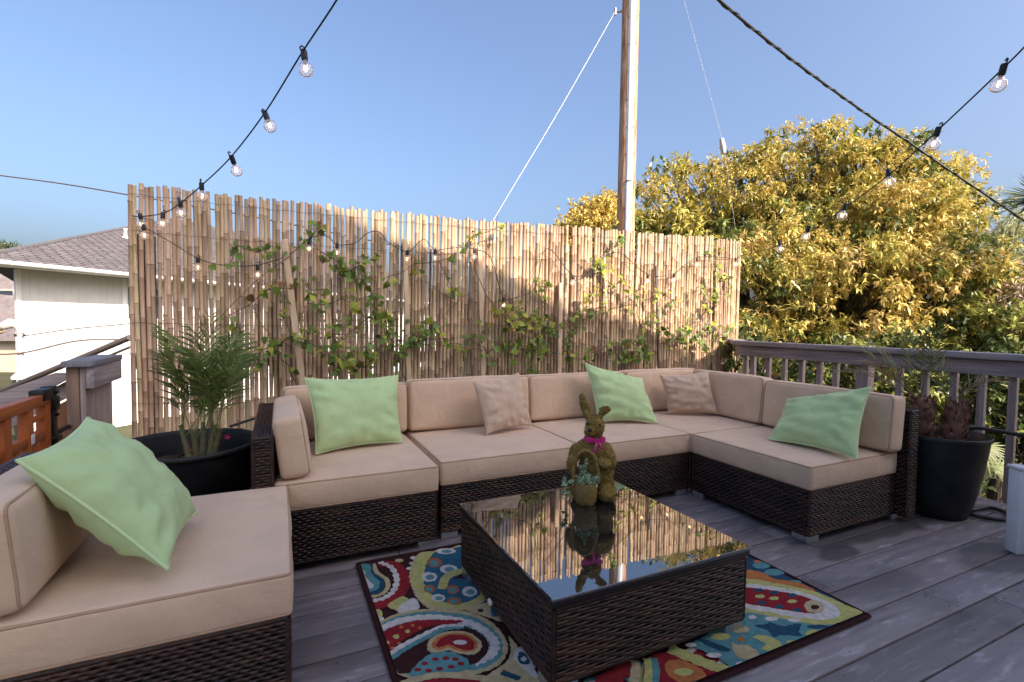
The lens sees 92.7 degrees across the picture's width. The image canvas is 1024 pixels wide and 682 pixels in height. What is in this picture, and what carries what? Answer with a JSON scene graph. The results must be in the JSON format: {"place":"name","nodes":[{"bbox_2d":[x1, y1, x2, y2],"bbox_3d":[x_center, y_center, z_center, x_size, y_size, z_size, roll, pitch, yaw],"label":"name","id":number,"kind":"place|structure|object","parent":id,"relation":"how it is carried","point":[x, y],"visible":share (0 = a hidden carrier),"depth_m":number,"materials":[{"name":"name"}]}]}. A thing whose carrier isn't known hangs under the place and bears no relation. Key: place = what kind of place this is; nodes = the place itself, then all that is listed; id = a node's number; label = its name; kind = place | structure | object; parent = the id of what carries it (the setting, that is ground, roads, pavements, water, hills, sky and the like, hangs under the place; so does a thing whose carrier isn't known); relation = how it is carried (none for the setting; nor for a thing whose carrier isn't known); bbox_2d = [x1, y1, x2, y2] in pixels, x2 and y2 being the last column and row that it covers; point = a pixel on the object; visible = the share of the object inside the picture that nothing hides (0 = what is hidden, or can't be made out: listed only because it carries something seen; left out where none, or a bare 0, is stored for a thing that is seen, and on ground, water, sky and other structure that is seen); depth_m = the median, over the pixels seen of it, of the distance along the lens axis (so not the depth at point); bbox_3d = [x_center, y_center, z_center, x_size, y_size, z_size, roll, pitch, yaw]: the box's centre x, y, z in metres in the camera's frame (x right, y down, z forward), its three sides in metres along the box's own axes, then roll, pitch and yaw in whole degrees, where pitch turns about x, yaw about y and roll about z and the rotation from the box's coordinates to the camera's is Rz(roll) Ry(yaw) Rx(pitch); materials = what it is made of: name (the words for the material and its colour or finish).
{"place":"outdoors","nodes":[
{"label":"outdoors","id":0,"kind":"place"},
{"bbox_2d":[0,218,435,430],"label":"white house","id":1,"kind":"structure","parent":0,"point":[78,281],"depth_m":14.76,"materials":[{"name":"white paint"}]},
{"bbox_2d":[128,288,157,317],"bbox_3d":[-12.333,-1.267,16.428,0.040,1.000,1.130,1,2,14],"label":"window","id":2,"kind":"structure","parent":1,"relation":"in","point":[128,288],"depth_m":15.91,"materials":[{"name":"grey"}]},
{"bbox_2d":[0,175,439,255],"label":"overhead cable","id":3,"kind":"object","parent":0,"point":[127,194],"visible":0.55,"depth_m":5.85,"materials":[{"name":"brown plastic"}]},
{"bbox_2d":[0,323,967,441],"bbox_3d":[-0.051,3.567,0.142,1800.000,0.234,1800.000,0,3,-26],"label":"ground","id":4,"kind":"structure","parent":0,"point":[6,380],"depth_m":18.27,"materials":[{"name":"soil"}]},
{"bbox_2d":[0,274,15,371],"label":"tan house","id":5,"kind":"structure","parent":4,"relation":"on","point":[7,340],"depth_m":30.00,"materials":[{"name":"beige paint"}]},
{"bbox_2d":[0,291,12,295],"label":"window","id":6,"kind":"structure","parent":5,"relation":"in","point":[1,292],"depth_m":31.90,"materials":[{"name":"glass"}]},
{"bbox_2d":[0,239,21,253],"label":"distant tree","id":7,"kind":"object","parent":4,"relation":"on","point":[8,245],"visible":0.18,"depth_m":44.84,"materials":[{"name":"green plant"}]},
{"bbox_2d":[0,318,31,380],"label":"service mast","id":8,"kind":"object","parent":4,"relation":"on","point":[18,326],"visible":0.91,"depth_m":10.92,"materials":[{"name":"white metal"}]},
{"bbox_2d":[0,335,230,354],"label":"service wire","id":9,"kind":"object","parent":8,"relation":"attached to","point":[60,344],"visible":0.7,"depth_m":11.10,"materials":[{"name":"brown"}]},
{"bbox_2d":[22,312,253,336],"bbox_3d":[-8.594,-0.406,11.423,4.862,0.650,0.147,0,2,-11],"label":"service wire","id":10,"kind":"object","parent":8,"relation":"attached to","point":[87,327],"visible":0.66,"depth_m":11.23,"materials":[{"name":"black rubber"}]},
{"bbox_2d":[0,335,129,391],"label":"stair handrail","id":11,"kind":"object","parent":4,"relation":"on","point":[96,351],"visible":0.31,"depth_m":4.71,"materials":[{"name":"grey wood"}]},
{"bbox_2d":[278,291,345,376],"bbox_3d":[-1.615,1.484,3.968,0.510,3.800,0.040,0,3,-26],"label":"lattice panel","id":12,"kind":"object","parent":4,"relation":"on","point":[312,329],"visible":0.03,"depth_m":3.90,"materials":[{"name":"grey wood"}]},
{"bbox_2d":[557,189,617,303],"bbox_3d":[4.106,-2.374,24.403,4.029,10.317,3.157,2,3,28],"label":"tree","id":13,"kind":"object","parent":4,"relation":"on","point":[583,207],"visible":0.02,"depth_m":24.41,"materials":[{"name":"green plant"}]},
{"bbox_2d":[548,186,667,279],"bbox_3d":[3.139,-0.918,15.674,4.783,8.030,2.522,2,3,26],"label":"yellow tree","id":14,"kind":"object","parent":4,"relation":"on","point":[599,211],"visible":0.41,"depth_m":15.48,"materials":[{"name":"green plant"}]},
{"bbox_2d":[614,0,638,290],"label":"utility pole","id":15,"kind":"object","parent":4,"relation":"on","point":[629,11],"visible":0.58,"depth_m":7.62,"materials":[{"name":"brown wood"}]},
{"bbox_2d":[457,12,614,285],"bbox_3d":[0.324,-2.289,6.278,0.222,5.742,3.982,3,3,42],"label":"guy wire","id":16,"kind":"object","parent":15,"relation":"attached to","point":[548,128],"visible":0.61,"depth_m":6.50,"materials":[{"name":"grey metal"}]},
{"bbox_2d":[710,312,832,385],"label":"shrub","id":17,"kind":"object","parent":4,"relation":"on","point":[793,368],"visible":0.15,"depth_m":5.27,"materials":[{"name":"green plant"}]},
{"bbox_2d":[603,113,1023,388],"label":"golden tree","id":18,"kind":"object","parent":4,"relation":"on","point":[880,244],"visible":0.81,"depth_m":6.93,"materials":[{"name":"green plant"}]},
{"bbox_2d":[814,370,855,387],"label":"shrub","id":19,"kind":"object","parent":4,"relation":"on","point":[844,383],"visible":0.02,"depth_m":6.03,"materials":[{"name":"green plant"}]},
{"bbox_2d":[786,305,889,385],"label":"shrub","id":20,"kind":"object","parent":4,"relation":"on","point":[807,342],"visible":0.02,"depth_m":6.93,"materials":[{"name":"green plant"}]},
{"bbox_2d":[824,321,976,424],"bbox_3d":[4.261,1.641,5.576,1.517,3.742,1.746,0,3,-26],"label":"shrub","id":21,"kind":"object","parent":4,"relation":"on","point":[879,386],"visible":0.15,"depth_m":5.18,"materials":[{"name":"green plant"}]},
{"bbox_2d":[883,337,1023,495],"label":"shrub","id":22,"kind":"object","parent":4,"relation":"on","point":[994,411],"visible":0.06,"depth_m":4.74,"materials":[{"name":"green plant"}]},
{"bbox_2d":[902,290,1023,457],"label":"shrub","id":23,"kind":"object","parent":4,"relation":"on","point":[960,344],"visible":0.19,"depth_m":6.05,"materials":[{"name":"green plant"}]},
{"bbox_2d":[935,419,998,496],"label":"shrub","id":24,"kind":"object","parent":4,"relation":"on","point":[984,489],"visible":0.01,"depth_m":4.25,"materials":[{"name":"green plant"}]},
{"bbox_2d":[924,201,1023,461],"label":"feathery tree","id":25,"kind":"object","parent":4,"relation":"on","point":[1014,234],"visible":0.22,"depth_m":6.67,"materials":[{"name":"green plant"}]},
{"bbox_2d":[931,337,1023,500],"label":"shrub","id":26,"kind":"object","parent":4,"relation":"on","point":[1002,388],"visible":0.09,"depth_m":4.69,"materials":[{"name":"green plant"}]},
{"bbox_2d":[956,298,1023,446],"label":"shrub","id":27,"kind":"object","parent":4,"relation":"on","point":[994,332],"visible":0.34,"depth_m":5.70,"materials":[{"name":"green plant"}]},
{"bbox_2d":[981,442,1020,501],"bbox_3d":[4.255,2.143,4.492,0.452,2.609,0.972,0,3,-26],"label":"fan palm","id":28,"kind":"object","parent":4,"relation":"on","point":[994,480],"visible":0.11,"depth_m":4.35,"materials":[{"name":"green plant"}]},
{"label":"deck joists","id":29,"kind":"structure","parent":4,"relation":"on","visible":0},
{"bbox_2d":[250,489,1023,681],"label":"deck","id":30,"kind":"structure","parent":29,"relation":"on","point":[937,600],"depth_m":1.89,"materials":[{"name":"grey wood"}]},
{"bbox_2d":[0,385,70,464],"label":"gate","id":31,"kind":"structure","parent":30,"relation":"on","point":[43,402],"depth_m":2.16,"materials":[{"name":"brown wood"}]},
{"bbox_2d":[60,354,121,436],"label":"railing post","id":32,"kind":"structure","parent":30,"relation":"on","point":[89,379],"depth_m":2.64,"materials":[{"name":"grey wood"}]},
{"bbox_2d":[0,373,66,441],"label":"stair railing","id":33,"kind":"object","parent":32,"relation":"attached to","point":[16,393],"visible":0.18,"depth_m":2.64,"materials":[{"name":"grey wood"}]},
{"bbox_2d":[0,452,293,681],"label":"sofa chair","id":34,"kind":"object","parent":30,"relation":"on","point":[214,603],"visible":0.91,"depth_m":1.22,"materials":[{"name":"fabric"}]},
{"bbox_2d":[15,417,197,570],"bbox_3d":[-1.078,0.403,1.351,0.329,0.333,0.390,0,2,-19],"label":"pillow","id":35,"kind":"object","parent":34,"relation":"on","point":[109,484],"visible":1,"depth_m":1.25,"materials":[{"name":"green fabric"}]},
{"bbox_2d":[131,428,251,496],"bbox_3d":[-1.633,0.725,2.454,0.664,0.438,0.664,0,3,-26],"label":"tub planter","id":36,"kind":"object","parent":30,"relation":"on","point":[226,467],"visible":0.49,"depth_m":2.36,"materials":[{"name":"black plastic"}]},
{"bbox_2d":[144,308,263,456],"bbox_3d":[-1.554,0.223,2.490,0.532,0.799,0.756,0,3,-26],"label":"palm","id":37,"kind":"object","parent":36,"relation":"on","point":[220,374],"visible":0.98,"depth_m":2.40,"materials":[{"name":"plant"}]},
{"bbox_2d":[229,417,255,427],"bbox_3d":[-1.453,0.452,2.865,0.372,0.061,0.047,-1,3,-43],"label":"irrigation hose","id":38,"kind":"object","parent":36,"relation":"on","point":[241,422],"visible":0.39,"depth_m":2.78,"materials":[{"name":"black rubber"}]},
{"bbox_2d":[281,239,305,384],"bbox_3d":[-1.509,0.087,3.449,0.244,1.601,0.040,1,2,1],"label":"stake","id":39,"kind":"object","parent":30,"relation":"on","point":[293,313],"visible":0.56,"depth_m":3.43,"materials":[{"name":"brown wood"}]},
{"bbox_2d":[250,382,438,565],"bbox_3d":[-0.871,0.604,2.514,0.802,0.695,0.888,0,3,-26],"label":"corner sofa","id":40,"kind":"object","parent":30,"relation":"on","point":[352,500],"visible":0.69,"depth_m":2.15,"materials":[{"name":"fabric"}]},
{"bbox_2d":[304,375,402,454],"bbox_3d":[-0.817,0.371,2.595,0.493,0.354,0.253,-1,3,-34],"label":"pillow","id":41,"kind":"object","parent":40,"relation":"on","point":[350,412],"visible":1,"depth_m":2.53,"materials":[{"name":"green fabric"}]},
{"bbox_2d":[402,239,410,380],"bbox_3d":[-0.809,0.048,3.789,0.117,1.669,0.040,3,3,38],"label":"stake","id":42,"kind":"object","parent":30,"relation":"on","point":[406,305],"visible":0.5,"depth_m":3.78,"materials":[{"name":"brown wood"}]},
{"bbox_2d":[375,246,470,381],"bbox_3d":[-0.685,-0.145,3.805,0.752,1.226,0.203,0,3,-26],"label":"vine","id":43,"kind":"object","parent":42,"relation":"attached to","point":[421,330],"visible":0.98,"depth_m":3.78,"materials":[{"name":"green plant"}]},
{"bbox_2d":[428,249,431,377],"bbox_3d":[-0.657,0.075,3.860,0.012,1.612,0.103,1,2,3],"label":"stake","id":44,"kind":"object","parent":30,"relation":"on","point":[429,310],"visible":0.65,"depth_m":3.86,"materials":[{"name":"brown wood"}]},
{"bbox_2d":[127,183,740,437],"bbox_3d":[0.006,-0.013,4.345,5.474,2.209,0.240,0,3,-26],"label":"reed fence","id":45,"kind":"object","parent":30,"relation":"on","point":[669,254],"visible":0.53,"depth_m":3.83,"materials":[{"name":"beige wood"}]},
{"bbox_2d":[131,0,337,228],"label":"string lights","id":46,"kind":"object","parent":45,"relation":"hanging from","point":[303,55],"visible":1,"depth_m":2.17,"materials":[{"name":"black plastic"}]},
{"bbox_2d":[207,241,299,384],"bbox_3d":[-1.729,-0.121,3.302,0.554,1.096,0.183,0,3,-26],"label":"vine","id":47,"kind":"object","parent":45,"relation":"attached to","point":[262,293],"visible":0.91,"depth_m":3.32,"materials":[{"name":"green plant"}]},
{"bbox_2d":[286,220,396,378],"bbox_3d":[-1.216,-0.202,3.543,0.773,1.305,0.213,0,3,-26],"label":"vine","id":48,"kind":"object","parent":45,"relation":"attached to","point":[349,358],"visible":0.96,"depth_m":3.54,"materials":[{"name":"green plant"}]},
{"bbox_2d":[139,221,740,307],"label":"string lights","id":49,"kind":"object","parent":45,"relation":"hanging from","point":[144,228],"visible":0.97,"depth_m":3.76,"materials":[{"name":"black plastic"}]},
{"bbox_2d":[213,216,731,357],"bbox_3d":[0.209,-0.457,4.282,4.860,1.249,0.043,0,3,-26],"label":"dry vine","id":50,"kind":"object","parent":45,"relation":"attached to","point":[468,301],"visible":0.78,"depth_m":4.09,"materials":[{"name":"plant"}]},
{"bbox_2d":[459,222,591,374],"bbox_3d":[0.145,-0.245,4.198,1.279,1.488,0.224,0,3,-26],"label":"vine","id":51,"kind":"object","parent":45,"relation":"attached to","point":[521,325],"visible":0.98,"depth_m":4.20,"materials":[{"name":"green plant"}]},
{"bbox_2d":[582,233,654,370],"bbox_3d":[1.012,-0.220,4.621,0.851,1.573,0.192,0,3,-26],"label":"vine","id":52,"kind":"object","parent":45,"relation":"attached to","point":[645,355],"visible":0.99,"depth_m":4.61,"materials":[{"name":"green plant"}]},
{"bbox_2d":[643,248,740,370],"bbox_3d":[1.881,-0.175,5.043,1.358,1.634,0.202,0,3,-26],"label":"vine","id":53,"kind":"object","parent":45,"relation":"attached to","point":[703,341],"visible":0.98,"depth_m":5.06,"materials":[{"name":"green plant"}]},
{"bbox_2d":[740,46,1023,255],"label":"string lights","id":54,"kind":"object","parent":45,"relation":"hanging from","point":[1003,67],"visible":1,"depth_m":2.12,"materials":[{"name":"black plastic"}]},
{"bbox_2d":[477,245,484,375],"bbox_3d":[-0.249,0.043,4.058,0.116,1.673,0.043,3,3,38],"label":"stake","id":55,"kind":"object","parent":30,"relation":"on","point":[480,301],"visible":0.53,"depth_m":4.04,"materials":[{"name":"brown wood"}]},
{"bbox_2d":[403,375,579,538],"bbox_3d":[-0.154,0.592,2.887,0.821,0.709,0.832,0,3,-26],"label":"sofa","id":56,"kind":"object","parent":30,"relation":"on","point":[445,431],"visible":0.67,"depth_m":2.63,"materials":[{"name":"fabric"}]},
{"bbox_2d":[473,373,531,433],"bbox_3d":[-0.046,0.371,2.992,0.380,0.336,0.174,-1,3,-37],"label":"pillow","id":57,"kind":"object","parent":56,"relation":"on","point":[503,404],"visible":1,"depth_m":2.93,"materials":[{"name":"beige fabric"}]},
{"bbox_2d":[557,283,562,372],"bbox_3d":[0.424,0.177,4.381,0.043,1.400,0.130,1,2,5],"label":"stake","id":58,"kind":"object","parent":30,"relation":"on","point":[559,332],"visible":0.56,"depth_m":4.38,"materials":[{"name":"brown wood"}]},
{"bbox_2d":[603,256,609,369],"bbox_3d":[0.906,0.036,4.607,0.133,1.677,0.025,2,2,18],"label":"stake","id":59,"kind":"object","parent":30,"relation":"on","point":[606,317],"visible":0.41,"depth_m":4.60,"materials":[{"name":"brown wood"}]},
{"bbox_2d":[525,371,688,495],"bbox_3d":[0.573,0.588,3.234,0.814,0.710,0.832,0,3,-26],"label":"sofa","id":60,"kind":"object","parent":30,"relation":"on","point":[651,458],"visible":0.42,"depth_m":3.02,"materials":[{"name":"fabric"}]},
{"bbox_2d":[584,363,657,422],"bbox_3d":[0.773,0.346,3.320,0.525,0.393,0.302,0,3,-26],"label":"pillow","id":61,"kind":"object","parent":60,"relation":"on","point":[622,396],"visible":0.92,"depth_m":3.26,"materials":[{"name":"green fabric"}]},
{"bbox_2d":[355,543,871,681],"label":"rug","id":62,"kind":"object","parent":30,"relation":"on","point":[435,617],"visible":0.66,"depth_m":1.67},
{"bbox_2d":[459,481,750,681],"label":"coffee table","id":63,"kind":"object","parent":62,"relation":"on","point":[570,589],"visible":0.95,"depth_m":1.60,"materials":[{"name":"wicker"}]},
{"bbox_2d":[561,393,617,505],"bbox_3d":[0.336,0.458,2.108,0.245,0.464,0.222,1,2,7],"label":"rabbit figurine","id":64,"kind":"object","parent":63,"relation":"on","point":[593,451],"visible":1,"depth_m":2.07,"materials":[{"name":"brown plant"}]},
{"bbox_2d":[655,266,659,368],"bbox_3d":[1.459,0.061,4.873,0.105,1.620,0.026,3,3,38],"label":"stake","id":65,"kind":"object","parent":30,"relation":"on","point":[657,316],"visible":0.56,"depth_m":4.86,"materials":[{"name":"brown wood"}]},
{"bbox_2d":[620,368,772,492],"bbox_3d":[1.309,0.582,3.572,0.835,0.715,0.854,0,3,-26],"label":"corner sofa","id":66,"kind":"object","parent":30,"relation":"on","point":[738,399],"visible":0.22,"depth_m":3.45,"materials":[{"name":"fabric"}]},
{"bbox_2d":[660,371,718,414],"bbox_3d":[1.306,0.376,3.596,0.424,0.317,0.140,1,2,2],"label":"pillow","id":67,"kind":"object","parent":66,"relation":"on","point":[689,393],"visible":1,"depth_m":3.55,"materials":[{"name":"beige fabric"}]},
{"bbox_2d":[691,380,919,543],"bbox_3d":[1.660,0.622,2.844,0.839,0.704,0.821,0,3,-26],"label":"sofa chair","id":68,"kind":"object","parent":30,"relation":"on","point":[807,494],"visible":0.79,"depth_m":2.62,"materials":[{"name":"fabric"}]},
{"bbox_2d":[768,386,871,458],"bbox_3d":[1.692,0.406,2.712,0.285,0.348,0.548,0,3,-26],"label":"pillow","id":69,"kind":"object","parent":68,"relation":"on","point":[830,422],"visible":1,"depth_m":2.62,"materials":[{"name":"green fabric"}]},
{"bbox_2d":[729,339,1023,502],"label":"deck railing","id":70,"kind":"object","parent":30,"relation":"attached to","point":[1010,366],"visible":0.52,"depth_m":3.44,"materials":[{"name":"grey wood"}]},
{"bbox_2d":[915,426,993,520],"bbox_3d":[2.444,0.754,2.804,0.452,0.468,0.452,0,3,-26],"label":"tall planter","id":71,"kind":"object","parent":30,"relation":"on","point":[950,475],"visible":0.58,"depth_m":2.65,"materials":[{"name":"black plastic"}]},
{"bbox_2d":[831,316,1010,440],"bbox_3d":[2.335,0.226,2.759,0.894,0.741,0.417,1,2,12],"label":"pygmy palm","id":72,"kind":"object","parent":71,"relation":"on","point":[957,418],"visible":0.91,"depth_m":2.75,"materials":[{"name":"green plant"}]},
{"bbox_2d":[968,425,1023,520],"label":"irrigation hose","id":73,"kind":"object","parent":30,"relation":"on","point":[995,430],"visible":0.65,"depth_m":2.75,"materials":[{"name":"black rubber"}]},
{"bbox_2d":[1004,464,1023,554],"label":"white post","id":74,"kind":"object","parent":30,"relation":"on","point":[1014,536],"visible":1,"depth_m":2.30,"materials":[{"name":"plastic"}]},
{"bbox_2d":[0,0,1023,327],"label":"sky","id":75,"kind":"structure","parent":0,"point":[433,108],"materials":[{"name":"blue"}]},
{"bbox_2d":[684,2,735,229],"bbox_3d":[2.971,-3.540,7.372,0.886,3.704,0.168,1,2,16],"label":"span wire","id":76,"kind":"object","parent":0,"point":[722,144],"visible":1,"depth_m":7.29,"materials":[{"name":"grey metal"}]},
{"bbox_2d":[716,0,1023,221],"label":"overhead cable","id":77,"kind":"object","parent":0,"point":[723,4],"visible":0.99,"depth_m":4.82,"materials":[{"name":"black rubber"}]},
{"bbox_2d":[987,176,1023,464],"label":"tree","id":78,"kind":"object","parent":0,"point":[1017,202],"visible":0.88,"depth_m":5.75,"materials":[{"name":"green plant"}]}
]}

